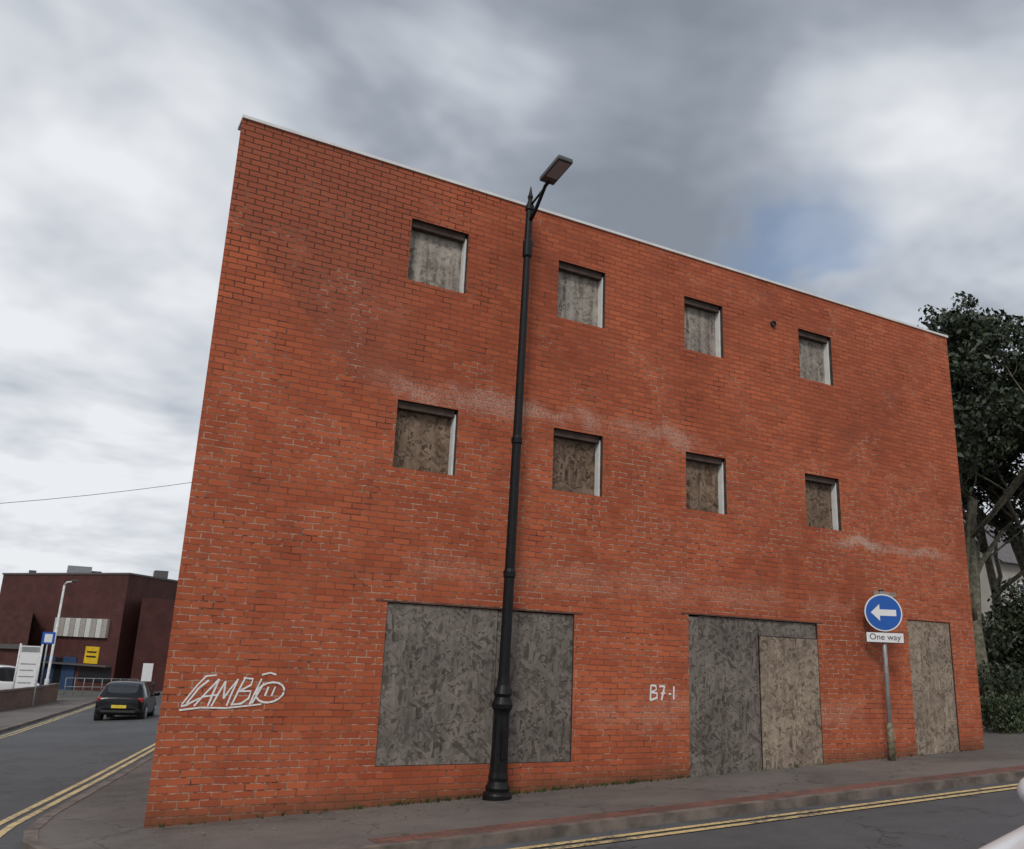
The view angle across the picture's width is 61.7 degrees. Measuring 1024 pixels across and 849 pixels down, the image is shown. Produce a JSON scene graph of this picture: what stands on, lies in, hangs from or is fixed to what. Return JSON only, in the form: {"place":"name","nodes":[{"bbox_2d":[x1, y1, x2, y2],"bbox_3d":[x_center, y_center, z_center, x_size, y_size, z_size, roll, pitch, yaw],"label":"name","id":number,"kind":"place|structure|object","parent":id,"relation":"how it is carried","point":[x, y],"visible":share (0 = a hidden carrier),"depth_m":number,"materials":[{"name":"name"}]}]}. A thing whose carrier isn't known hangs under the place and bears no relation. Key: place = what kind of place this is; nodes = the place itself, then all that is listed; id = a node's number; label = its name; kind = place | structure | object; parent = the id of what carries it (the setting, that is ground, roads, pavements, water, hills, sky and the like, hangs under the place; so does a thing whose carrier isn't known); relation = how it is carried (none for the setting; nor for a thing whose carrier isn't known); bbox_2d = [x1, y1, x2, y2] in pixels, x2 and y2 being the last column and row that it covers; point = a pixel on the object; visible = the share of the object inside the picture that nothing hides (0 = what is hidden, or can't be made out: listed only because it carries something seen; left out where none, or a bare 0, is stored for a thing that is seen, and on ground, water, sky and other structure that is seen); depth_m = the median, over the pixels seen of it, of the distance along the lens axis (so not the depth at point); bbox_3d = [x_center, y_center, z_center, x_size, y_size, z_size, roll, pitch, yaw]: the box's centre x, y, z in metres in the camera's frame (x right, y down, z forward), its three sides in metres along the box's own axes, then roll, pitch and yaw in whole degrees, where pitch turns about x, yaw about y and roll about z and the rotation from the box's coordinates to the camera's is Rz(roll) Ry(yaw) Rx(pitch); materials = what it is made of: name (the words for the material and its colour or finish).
{"place":"outdoors","nodes":[
{"label":"outdoors","id":0,"kind":"place"},
{"bbox_2d":[0,697,96,728],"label":"pavement","id":1,"kind":"structure","parent":0,"point":[8,718],"depth_m":38.85,"materials":[{"name":"concrete"}]},
{"bbox_2d":[39,632,55,685],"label":"parking sign","id":2,"kind":"object","parent":1,"relation":"on","point":[48,638],"visible":0.97,"depth_m":44.14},
{"bbox_2d":[0,694,161,848],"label":"side road","id":3,"kind":"structure","parent":0,"point":[41,762],"depth_m":18.00,"materials":[{"name":"asphalt"}]},
{"bbox_2d":[94,680,160,720],"bbox_3d":[-15.228,10.944,34.026,2.220,1.515,4.064,6,-17,-13],"label":"parked car","id":4,"kind":"object","parent":3,"relation":"on","point":[127,698],"visible":0.99,"depth_m":32.39,"materials":[{"name":"black paint"}]},
{"bbox_2d":[0,743,1016,848],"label":"yellow line","id":5,"kind":"object","parent":3,"relation":"on","point":[7,819],"visible":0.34,"depth_m":9.71,"materials":[{"name":"paint"}]},
{"bbox_2d":[0,748,1017,848],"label":"yellow line","id":6,"kind":"object","parent":3,"relation":"on","point":[5,830],"visible":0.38,"depth_m":9.68,"materials":[{"name":"paint"}]},
{"bbox_2d":[57,689,162,698],"bbox_3d":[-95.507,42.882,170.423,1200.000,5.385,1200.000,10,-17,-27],"label":"ground","id":7,"kind":"structure","parent":0,"point":[76,694],"depth_m":53.65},
{"bbox_2d":[0,610,32,665],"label":"wing","id":8,"kind":"structure","parent":7,"relation":"on","point":[15,626],"depth_m":57.62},
{"bbox_2d":[0,644,24,648],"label":"wing cladding","id":9,"kind":"structure","parent":8,"relation":"attached to","point":[11,646],"depth_m":57.21,"materials":[{"name":"metal"}]},
{"bbox_2d":[0,665,38,689],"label":"parked van","id":10,"kind":"object","parent":7,"relation":"on","point":[7,672],"visible":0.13,"depth_m":49.72,"materials":[{"name":"white paint"}]},
{"bbox_2d":[12,643,43,705],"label":"car park sign","id":11,"kind":"object","parent":7,"relation":"on","point":[27,668],"visible":0.77,"depth_m":42.69,"materials":[{"name":"metal"}]},
{"bbox_2d":[0,685,58,710],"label":"brick wall","id":12,"kind":"structure","parent":7,"relation":"on","point":[11,700],"depth_m":41.66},
{"bbox_2d":[0,683,59,691],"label":"wall coping","id":13,"kind":"object","parent":12,"relation":"on","point":[23,688],"depth_m":41.72,"materials":[{"name":"concrete"}]},
{"bbox_2d":[0,699,96,732],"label":"kerb","id":14,"kind":"structure","parent":7,"relation":"on","point":[6,729],"depth_m":33.11,"materials":[{"name":"concrete"}]},
{"bbox_2d":[44,585,65,684],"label":"lamp post","id":15,"kind":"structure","parent":7,"relation":"on","point":[47,679],"depth_m":45.58,"materials":[{"name":"metal"}]},
{"bbox_2d":[0,575,177,690],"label":"walls","id":16,"kind":"structure","parent":7,"relation":"on","point":[116,600],"depth_m":59.17,"materials":[{"name":"brick"}]},
{"bbox_2d":[37,655,56,684],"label":"blue door","id":17,"kind":"structure","parent":16,"relation":"attached to","point":[46,669],"depth_m":59.18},
{"bbox_2d":[52,658,62,682],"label":"dark opening","id":18,"kind":"object","parent":16,"relation":"attached to","point":[57,673],"visible":0.71,"depth_m":58.70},
{"bbox_2d":[58,618,65,635],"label":"louvre panel","id":19,"kind":"object","parent":16,"relation":"attached to","point":[61,627],"visible":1,"depth_m":59.37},
{"bbox_2d":[2,573,131,574],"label":"parapet trim","id":20,"kind":"structure","parent":16,"relation":"on","point":[66,573],"depth_m":60.74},
{"bbox_2d":[63,618,70,635],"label":"louvre panel","id":21,"kind":"object","parent":16,"relation":"attached to","point":[66,627],"visible":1,"depth_m":59.14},
{"bbox_2d":[59,656,77,689],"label":"blue door","id":22,"kind":"structure","parent":16,"relation":"attached to","point":[68,672],"depth_m":58.17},
{"bbox_2d":[68,618,75,635],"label":"louvre panel","id":23,"kind":"object","parent":16,"relation":"attached to","point":[71,626],"visible":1,"depth_m":58.91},
{"bbox_2d":[41,661,110,666],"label":"canopy","id":24,"kind":"object","parent":16,"relation":"attached to","point":[77,664],"visible":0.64,"depth_m":57.37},
{"bbox_2d":[73,618,80,636],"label":"louvre panel","id":25,"kind":"object","parent":16,"relation":"attached to","point":[77,627],"visible":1,"depth_m":58.67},
{"bbox_2d":[67,565,91,572],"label":"roof plant","id":26,"kind":"object","parent":16,"relation":"on","point":[77,569],"visible":0.69,"depth_m":62.82,"materials":[{"name":"metal"}]},
{"bbox_2d":[78,618,86,636],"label":"louvre panel","id":27,"kind":"object","parent":16,"relation":"attached to","point":[82,627],"visible":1,"depth_m":58.43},
{"bbox_2d":[84,618,91,636],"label":"louvre panel","id":28,"kind":"object","parent":16,"relation":"attached to","point":[87,627],"visible":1,"depth_m":58.20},
{"bbox_2d":[83,646,99,663],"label":"yellow sign","id":29,"kind":"object","parent":16,"relation":"attached to","point":[90,660],"visible":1,"depth_m":57.57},
{"bbox_2d":[89,619,96,636],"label":"louvre panel","id":30,"kind":"object","parent":16,"relation":"attached to","point":[93,627],"visible":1,"depth_m":57.96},
{"bbox_2d":[77,667,110,682],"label":"windows","id":31,"kind":"structure","parent":16,"relation":"attached to","point":[87,672],"depth_m":57.07,"materials":[{"name":"black glass"}]},
{"bbox_2d":[95,619,102,637],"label":"louvre panel","id":32,"kind":"object","parent":16,"relation":"attached to","point":[98,628],"visible":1,"depth_m":57.71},
{"bbox_2d":[100,619,109,637],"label":"louvre panel","id":33,"kind":"object","parent":16,"relation":"attached to","point":[105,628],"visible":1,"depth_m":57.49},
{"bbox_2d":[127,573,177,581],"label":"parapet trim","id":34,"kind":"structure","parent":16,"relation":"on","point":[154,577],"depth_m":60.79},
{"bbox_2d":[153,570,168,578],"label":"roof plant","id":35,"kind":"object","parent":16,"relation":"on","point":[160,574],"visible":0.77,"depth_m":63.12,"materials":[{"name":"metal"}]},
{"bbox_2d":[63,678,137,695],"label":"metal railing","id":36,"kind":"object","parent":7,"relation":"on","point":[101,687],"visible":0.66,"depth_m":52.05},
{"bbox_2d":[130,597,174,691],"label":"block","id":37,"kind":"structure","parent":7,"relation":"on","point":[154,631],"depth_m":56.88,"materials":[{"name":"brick"}]},
{"bbox_2d":[141,663,153,681],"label":"notice sign","id":38,"kind":"object","parent":37,"relation":"attached to","point":[147,669],"visible":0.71,"depth_m":49.65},
{"bbox_2d":[387,602,571,614],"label":"wall","id":39,"kind":"structure","parent":7,"relation":"on","point":[489,609],"depth_m":24.22,"materials":[{"name":"red brick"}]},
{"bbox_2d":[21,753,1023,848],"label":"kerb","id":40,"kind":"structure","parent":7,"relation":"on","point":[30,840],"depth_m":9.06,"materials":[{"name":"concrete"}]},
{"bbox_2d":[144,118,984,828],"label":"front wall","id":41,"kind":"structure","parent":7,"relation":"on","point":[318,524],"depth_m":11.56,"materials":[{"name":"red brick"}]},
{"bbox_2d":[179,672,284,710],"bbox_3d":[-3.014,2.897,9.316,1.096,0.419,0.007,10,-17,-27],"label":"graffiti tag","id":42,"kind":"object","parent":41,"relation":"attached to","point":[256,693],"visible":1,"depth_m":9.29,"materials":[{"name":"white paint"}]},
{"bbox_2d":[398,399,458,475],"bbox_3d":[-1.142,0.187,11.117,0.855,0.885,0.170,10,-17,-27],"label":"reveal","id":43,"kind":"object","parent":41,"relation":"attached to","point":[456,427],"visible":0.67,"depth_m":11.24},
{"bbox_2d":[393,410,450,473],"bbox_3d":[-1.180,0.243,11.165,0.790,0.778,0.012,10,-17,-27],"label":"window board","id":44,"kind":"object","parent":43,"relation":"attached to","point":[422,442],"depth_m":11.16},
{"bbox_2d":[397,401,454,418],"bbox_3d":[-1.145,-0.193,11.221,0.819,0.092,0.097,10,-17,-27],"label":"frame head","id":45,"kind":"object","parent":43,"relation":"attached to","point":[424,409],"visible":0.86,"depth_m":11.19},
{"bbox_2d":[448,414,455,474],"bbox_3d":[-0.794,0.279,11.318,0.027,0.832,0.100,10,-17,-27],"label":"frame jamb","id":46,"kind":"object","parent":43,"relation":"attached to","point":[451,446],"visible":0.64,"depth_m":11.30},
{"bbox_2d":[412,218,468,293],"bbox_3d":[-1.036,-2.279,11.765,0.855,0.900,0.170,10,-17,-27],"label":"reveal","id":47,"kind":"object","parent":41,"relation":"attached to","point":[465,234],"visible":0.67,"depth_m":11.89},
{"bbox_2d":[407,230,461,291],"bbox_3d":[-1.073,-2.225,11.814,0.790,0.796,0.012,10,-17,-27],"label":"window board","id":48,"kind":"object","parent":47,"relation":"attached to","point":[434,261],"depth_m":11.82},
{"bbox_2d":[411,220,464,243],"bbox_3d":[-1.038,-2.666,11.872,0.819,0.092,0.097,10,-17,-27],"label":"frame head","id":49,"kind":"object","parent":47,"relation":"attached to","point":[438,232],"visible":0.86,"depth_m":11.84},
{"bbox_2d":[459,239,466,292],"bbox_3d":[-0.688,-2.187,11.967,0.027,0.847,0.100,10,-17,-27],"label":"frame jamb","id":50,"kind":"object","parent":47,"relation":"attached to","point":[462,270],"visible":0.79,"depth_m":11.95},
{"bbox_2d":[375,602,573,766],"bbox_3d":[-0.386,3.258,10.746,2.670,1.865,0.070,10,-17,-27],"label":"reveal","id":51,"kind":"object","parent":41,"relation":"attached to","point":[571,703],"visible":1,"depth_m":11.16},
{"bbox_2d":[375,603,497,765],"bbox_3d":[-0.889,3.169,10.482,1.510,1.850,0.018,10,-17,-27],"label":"plywood board","id":52,"kind":"object","parent":51,"relation":"attached to","point":[437,686],"visible":0.86,"depth_m":10.46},
{"bbox_2d":[492,611,572,762],"bbox_3d":[0.282,3.382,11.088,1.140,1.845,0.018,10,-17,-27],"label":"plywood board","id":53,"kind":"object","parent":51,"relation":"attached to","point":[540,682],"visible":0.86,"depth_m":11.11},
{"bbox_2d":[376,599,582,614],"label":"lintel","id":54,"kind":"structure","parent":41,"relation":"attached to","point":[475,606],"depth_m":10.84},
{"bbox_2d":[554,427,602,496],"bbox_3d":[0.893,0.550,12.165,0.830,0.885,0.170,10,-17,-27],"label":"reveal","id":55,"kind":"object","parent":41,"relation":"attached to","point":[601,453],"visible":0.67,"depth_m":12.31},
{"bbox_2d":[552,437,594,494],"bbox_3d":[0.855,0.607,12.214,0.765,0.776,0.012,10,-17,-27],"label":"window board","id":56,"kind":"object","parent":55,"relation":"attached to","point":[574,466],"depth_m":12.22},
{"bbox_2d":[554,429,598,443],"bbox_3d":[0.889,0.171,12.270,0.794,0.092,0.097,10,-17,-27],"label":"frame head","id":57,"kind":"object","parent":55,"relation":"attached to","point":[574,436],"visible":0.86,"depth_m":12.24},
{"bbox_2d":[594,440,599,495],"bbox_3d":[1.230,0.641,12.361,0.027,0.832,0.100,10,-17,-27],"label":"frame jamb","id":58,"kind":"object","parent":55,"relation":"attached to","point":[597,473],"visible":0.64,"depth_m":12.33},
{"bbox_2d":[559,260,604,328],"bbox_3d":[0.999,-1.916,12.814,0.830,0.900,0.170,10,-17,-27],"label":"reveal","id":59,"kind":"object","parent":41,"relation":"attached to","point":[603,312],"visible":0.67,"depth_m":12.92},
{"bbox_2d":[557,271,597,326],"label":"window board","id":60,"kind":"object","parent":59,"relation":"attached to","point":[577,298],"depth_m":12.88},
{"bbox_2d":[559,262,601,281],"bbox_3d":[0.996,-2.303,12.921,0.794,0.092,0.097,10,-17,-27],"label":"frame head","id":61,"kind":"object","parent":59,"relation":"attached to","point":[579,272],"visible":0.86,"depth_m":12.90},
{"bbox_2d":[597,277,602,327],"bbox_3d":[1.336,-1.826,13.010,0.027,0.847,0.100,10,-17,-27],"label":"frame jamb","id":62,"kind":"object","parent":59,"relation":"attached to","point":[600,304],"visible":0.79,"depth_m":12.99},
{"bbox_2d":[650,684,674,700],"bbox_3d":[2.096,3.748,11.968,0.437,0.226,0.003,10,-17,-27],"label":"graffiti number","id":63,"kind":"object","parent":41,"relation":"attached to","point":[656,693],"visible":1,"depth_m":11.94,"materials":[{"name":"white paint"}]},
{"bbox_2d":[684,296,723,357],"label":"reveal","id":64,"kind":"object","parent":41,"relation":"attached to","point":[721,325],"visible":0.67,"depth_m":14.00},
{"bbox_2d":[684,306,715,355],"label":"window board","id":65,"kind":"object","parent":64,"relation":"attached to","point":[699,327],"depth_m":13.94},
{"bbox_2d":[684,297,718,313],"bbox_3d":[3.046,-1.937,13.977,0.764,0.092,0.097,10,-17,-27],"label":"frame head","id":66,"kind":"object","parent":64,"relation":"attached to","point":[701,306],"visible":0.86,"depth_m":13.96},
{"bbox_2d":[715,310,720,357],"bbox_3d":[3.372,-1.462,14.060,0.027,0.847,0.100,10,-17,-27],"label":"frame jamb","id":67,"kind":"object","parent":64,"relation":"attached to","point":[717,338],"visible":0.79,"depth_m":14.04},
{"bbox_2d":[686,451,726,514],"bbox_3d":[2.943,0.917,13.222,0.800,0.885,0.170,10,-17,-27],"label":"reveal","id":68,"kind":"object","parent":41,"relation":"attached to","point":[725,488],"visible":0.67,"depth_m":13.35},
{"bbox_2d":[686,460,718,512],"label":"window board","id":69,"kind":"object","parent":68,"relation":"attached to","point":[701,486],"depth_m":13.29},
{"bbox_2d":[686,453,721,465],"bbox_3d":[2.939,0.537,13.327,0.764,0.092,0.097,10,-17,-27],"label":"frame head","id":70,"kind":"object","parent":68,"relation":"attached to","point":[704,459],"visible":0.86,"depth_m":13.30},
{"bbox_2d":[718,462,723,513],"bbox_3d":[3.266,1.005,13.411,0.027,0.832,0.100,10,-17,-27],"label":"frame jamb","id":71,"kind":"object","parent":68,"relation":"attached to","point":[720,490],"visible":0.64,"depth_m":13.39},
{"bbox_2d":[681,612,821,623],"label":"lintel","id":72,"kind":"structure","parent":41,"relation":"attached to","point":[750,617],"depth_m":13.01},
{"bbox_2d":[798,328,833,385],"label":"reveal","id":73,"kind":"object","parent":41,"relation":"attached to","point":[830,359],"visible":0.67,"depth_m":15.13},
{"bbox_2d":[799,338,824,383],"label":"window board","id":74,"kind":"object","parent":73,"relation":"attached to","point":[811,356],"depth_m":15.09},
{"bbox_2d":[798,330,827,343],"bbox_3d":[5.249,-1.543,15.113,0.764,0.092,0.097,10,-17,-27],"label":"frame head","id":75,"kind":"object","parent":73,"relation":"attached to","point":[812,337],"visible":0.79,"depth_m":15.10},
{"bbox_2d":[823,341,830,384],"bbox_3d":[5.576,-1.068,15.195,0.027,0.847,0.100,10,-17,-27],"label":"frame jamb","id":76,"kind":"object","parent":73,"relation":"attached to","point":[826,362],"visible":0.79,"depth_m":15.18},
{"bbox_2d":[805,473,841,530],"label":"reveal","id":77,"kind":"object","parent":41,"relation":"attached to","point":[838,504],"visible":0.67,"depth_m":14.49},
{"bbox_2d":[805,481,832,529],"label":"window board","id":78,"kind":"object","parent":77,"relation":"attached to","point":[818,505],"depth_m":14.43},
{"bbox_2d":[805,474,834,485],"bbox_3d":[5.143,0.930,14.463,0.764,0.092,0.097,10,-17,-27],"label":"frame head","id":79,"kind":"object","parent":77,"relation":"attached to","point":[819,480],"visible":0.86,"depth_m":14.44},
{"bbox_2d":[831,482,838,530],"bbox_3d":[5.470,1.398,14.547,0.027,0.832,0.100,10,-17,-27],"label":"frame jamb","id":80,"kind":"object","parent":77,"relation":"attached to","point":[834,507],"visible":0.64,"depth_m":14.53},
{"bbox_2d":[688,615,942,732],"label":"wall","id":81,"kind":"structure","parent":7,"relation":"on","point":[758,648],"depth_m":19.76,"materials":[{"name":"red brick"}]},
{"bbox_2d":[917,294,1023,726],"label":"evergreen tree","id":82,"kind":"object","parent":7,"relation":"on","point":[1002,408],"visible":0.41,"depth_m":21.87,"materials":[{"name":"green plant"}]},
{"bbox_2d":[926,291,1023,634],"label":"evergreen tree","id":83,"kind":"object","parent":7,"relation":"on","point":[993,579],"visible":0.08,"depth_m":24.67,"materials":[{"name":"green plant"}]},
{"bbox_2d":[928,307,1023,577],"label":"evergreen tree","id":84,"kind":"object","parent":7,"relation":"on","point":[1018,550],"depth_m":24.58,"materials":[{"name":"green plant"}]},
{"bbox_2d":[980,690,1023,733],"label":"shrub","id":85,"kind":"object","parent":7,"relation":"on","point":[1007,717],"visible":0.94,"depth_m":18.36,"materials":[{"name":"green plant"}]},
{"bbox_2d":[980,558,1023,625],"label":"walls","id":86,"kind":"structure","parent":7,"relation":"on","point":[1009,570],"depth_m":47.41,"materials":[{"name":"paint"}]},
{"bbox_2d":[963,519,1023,563],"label":"roof","id":87,"kind":"structure","parent":86,"relation":"on","point":[1005,553],"depth_m":48.94,"materials":[{"name":"grey tile"}]},
{"bbox_2d":[981,578,1023,689],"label":"shrub","id":88,"kind":"object","parent":7,"relation":"on","point":[1006,644],"visible":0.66,"depth_m":21.76,"materials":[{"name":"green plant"}]},
{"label":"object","id":89,"kind":"object","parent":7,"relation":"on","visible":0},
{"label":"flat roof","id":90,"kind":"object","parent":89,"relation":"on","visible":0},
{"bbox_2d":[238,114,947,337],"bbox_3d":[2.533,-2.761,13.934,13.608,0.040,0.325,10,-17,-27],"label":"roof coping","id":91,"kind":"object","parent":90,"relation":"on","point":[250,118],"visible":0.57,"depth_m":12.81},
{"bbox_2d":[0,0,1023,589],"label":"sky","id":92,"kind":"structure","parent":0,"point":[868,155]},
{"bbox_2d":[38,714,1023,848],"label":"pavement","id":93,"kind":"structure","parent":0,"point":[109,816],"depth_m":9.62,"materials":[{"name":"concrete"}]},
{"bbox_2d":[482,155,572,800],"bbox_3d":[0.237,0.459,10.926,0.350,8.230,1.151,11,-17,-27],"label":"street lamp","id":94,"kind":"object","parent":93,"relation":"on","point":[497,787],"visible":0.99,"depth_m":10.94,"materials":[{"name":"black metal"}]},
{"bbox_2d":[501,729,507,759],"bbox_3d":[-0.094,3.834,10.278,0.070,0.350,0.023,11,-17,-27],"label":"inspection door","id":95,"kind":"structure","parent":94,"relation":"in","point":[504,731],"depth_m":10.27,"materials":[{"name":"black metal"}]},
{"bbox_2d":[66,750,1020,834],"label":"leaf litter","id":96,"kind":"object","parent":93,"relation":"on","point":[540,799],"visible":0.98,"depth_m":10.18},
{"bbox_2d":[158,747,977,826],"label":"weeds","id":97,"kind":"object","parent":93,"relation":"on","point":[514,792],"visible":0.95,"depth_m":10.61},
{"bbox_2d":[369,765,1023,843],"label":"block paving","id":98,"kind":"structure","parent":93,"relation":"on","point":[462,831],"depth_m":9.28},
{"bbox_2d":[688,614,823,763],"bbox_3d":[3.650,4.049,12.809,2.610,2.230,0.070,10,-17,-27],"label":"reveal","id":99,"kind":"object","parent":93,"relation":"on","point":[818,665],"visible":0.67,"depth_m":13.40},
{"bbox_2d":[688,616,699,776],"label":"plywood board","id":100,"kind":"object","parent":99,"relation":"attached to","point":[694,703],"visible":0.86,"depth_m":12.24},
{"bbox_2d":[697,616,761,775],"bbox_3d":[3.191,3.969,12.577,1.170,2.210,0.018,10,-17,-27],"label":"plywood board","id":101,"kind":"object","parent":99,"relation":"attached to","point":[729,708],"visible":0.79,"depth_m":12.56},
{"bbox_2d":[757,620,815,638],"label":"plywood board","id":102,"kind":"object","parent":99,"relation":"attached to","point":[785,629],"visible":1,"depth_m":13.36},
{"bbox_2d":[759,636,822,769],"bbox_3d":[4.257,4.254,13.074,1.220,1.940,0.018,10,-17,-27],"label":"plywood board","id":103,"kind":"object","parent":99,"relation":"attached to","point":[790,705],"visible":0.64,"depth_m":13.06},
{"bbox_2d":[864,590,904,760],"bbox_3d":[6.022,4.025,13.791,0.600,2.690,0.121,1,-15,5],"label":"one way sign","id":104,"kind":"object","parent":93,"relation":"on","point":[883,613],"visible":0.99,"depth_m":13.92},
{"bbox_2d":[907,619,960,750],"bbox_3d":[7.194,4.512,14.677,1.130,2.240,0.070,10,-17,-27],"label":"reveal","id":105,"kind":"object","parent":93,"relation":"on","point":[953,682],"visible":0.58,"depth_m":14.92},
{"bbox_2d":[907,620,958,754],"bbox_3d":[7.197,4.511,14.672,1.110,2.220,0.018,10,-17,-27],"label":"plywood board","id":106,"kind":"object","parent":105,"relation":"attached to","point":[936,730],"visible":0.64,"depth_m":14.67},
{"bbox_2d":[378,609,957,762],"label":"board screws","id":107,"kind":"object","parent":106,"relation":"attached to","point":[700,676],"visible":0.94,"depth_m":11.53,"materials":[{"name":"metal"}]},
{"bbox_2d":[977,660,1023,708],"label":"shrub","id":108,"kind":"object","parent":93,"relation":"on","point":[1007,681],"visible":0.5,"depth_m":20.04,"materials":[{"name":"green plant"}]},
{"bbox_2d":[471,780,1023,848],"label":"road","id":109,"kind":"structure","parent":0,"point":[976,821],"depth_m":8.49,"materials":[{"name":"asphalt"}]},
{"bbox_2d":[979,777,1023,848],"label":"white car","id":110,"kind":"object","parent":109,"relation":"on","point":[1013,839],"visible":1,"depth_m":2.86,"materials":[{"name":"paint"}]},
{"bbox_3d":[-24.550,2.165,11.518,0.280,6.400,0.280,10,-17,-27],"label":"utility pole","id":111,"kind":"object","parent":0,"visible":0},
{"bbox_2d":[0,482,191,503],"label":"overhead cable","id":112,"kind":"object","parent":111,"relation":"attached to","point":[94,494],"visible":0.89,"depth_m":18.34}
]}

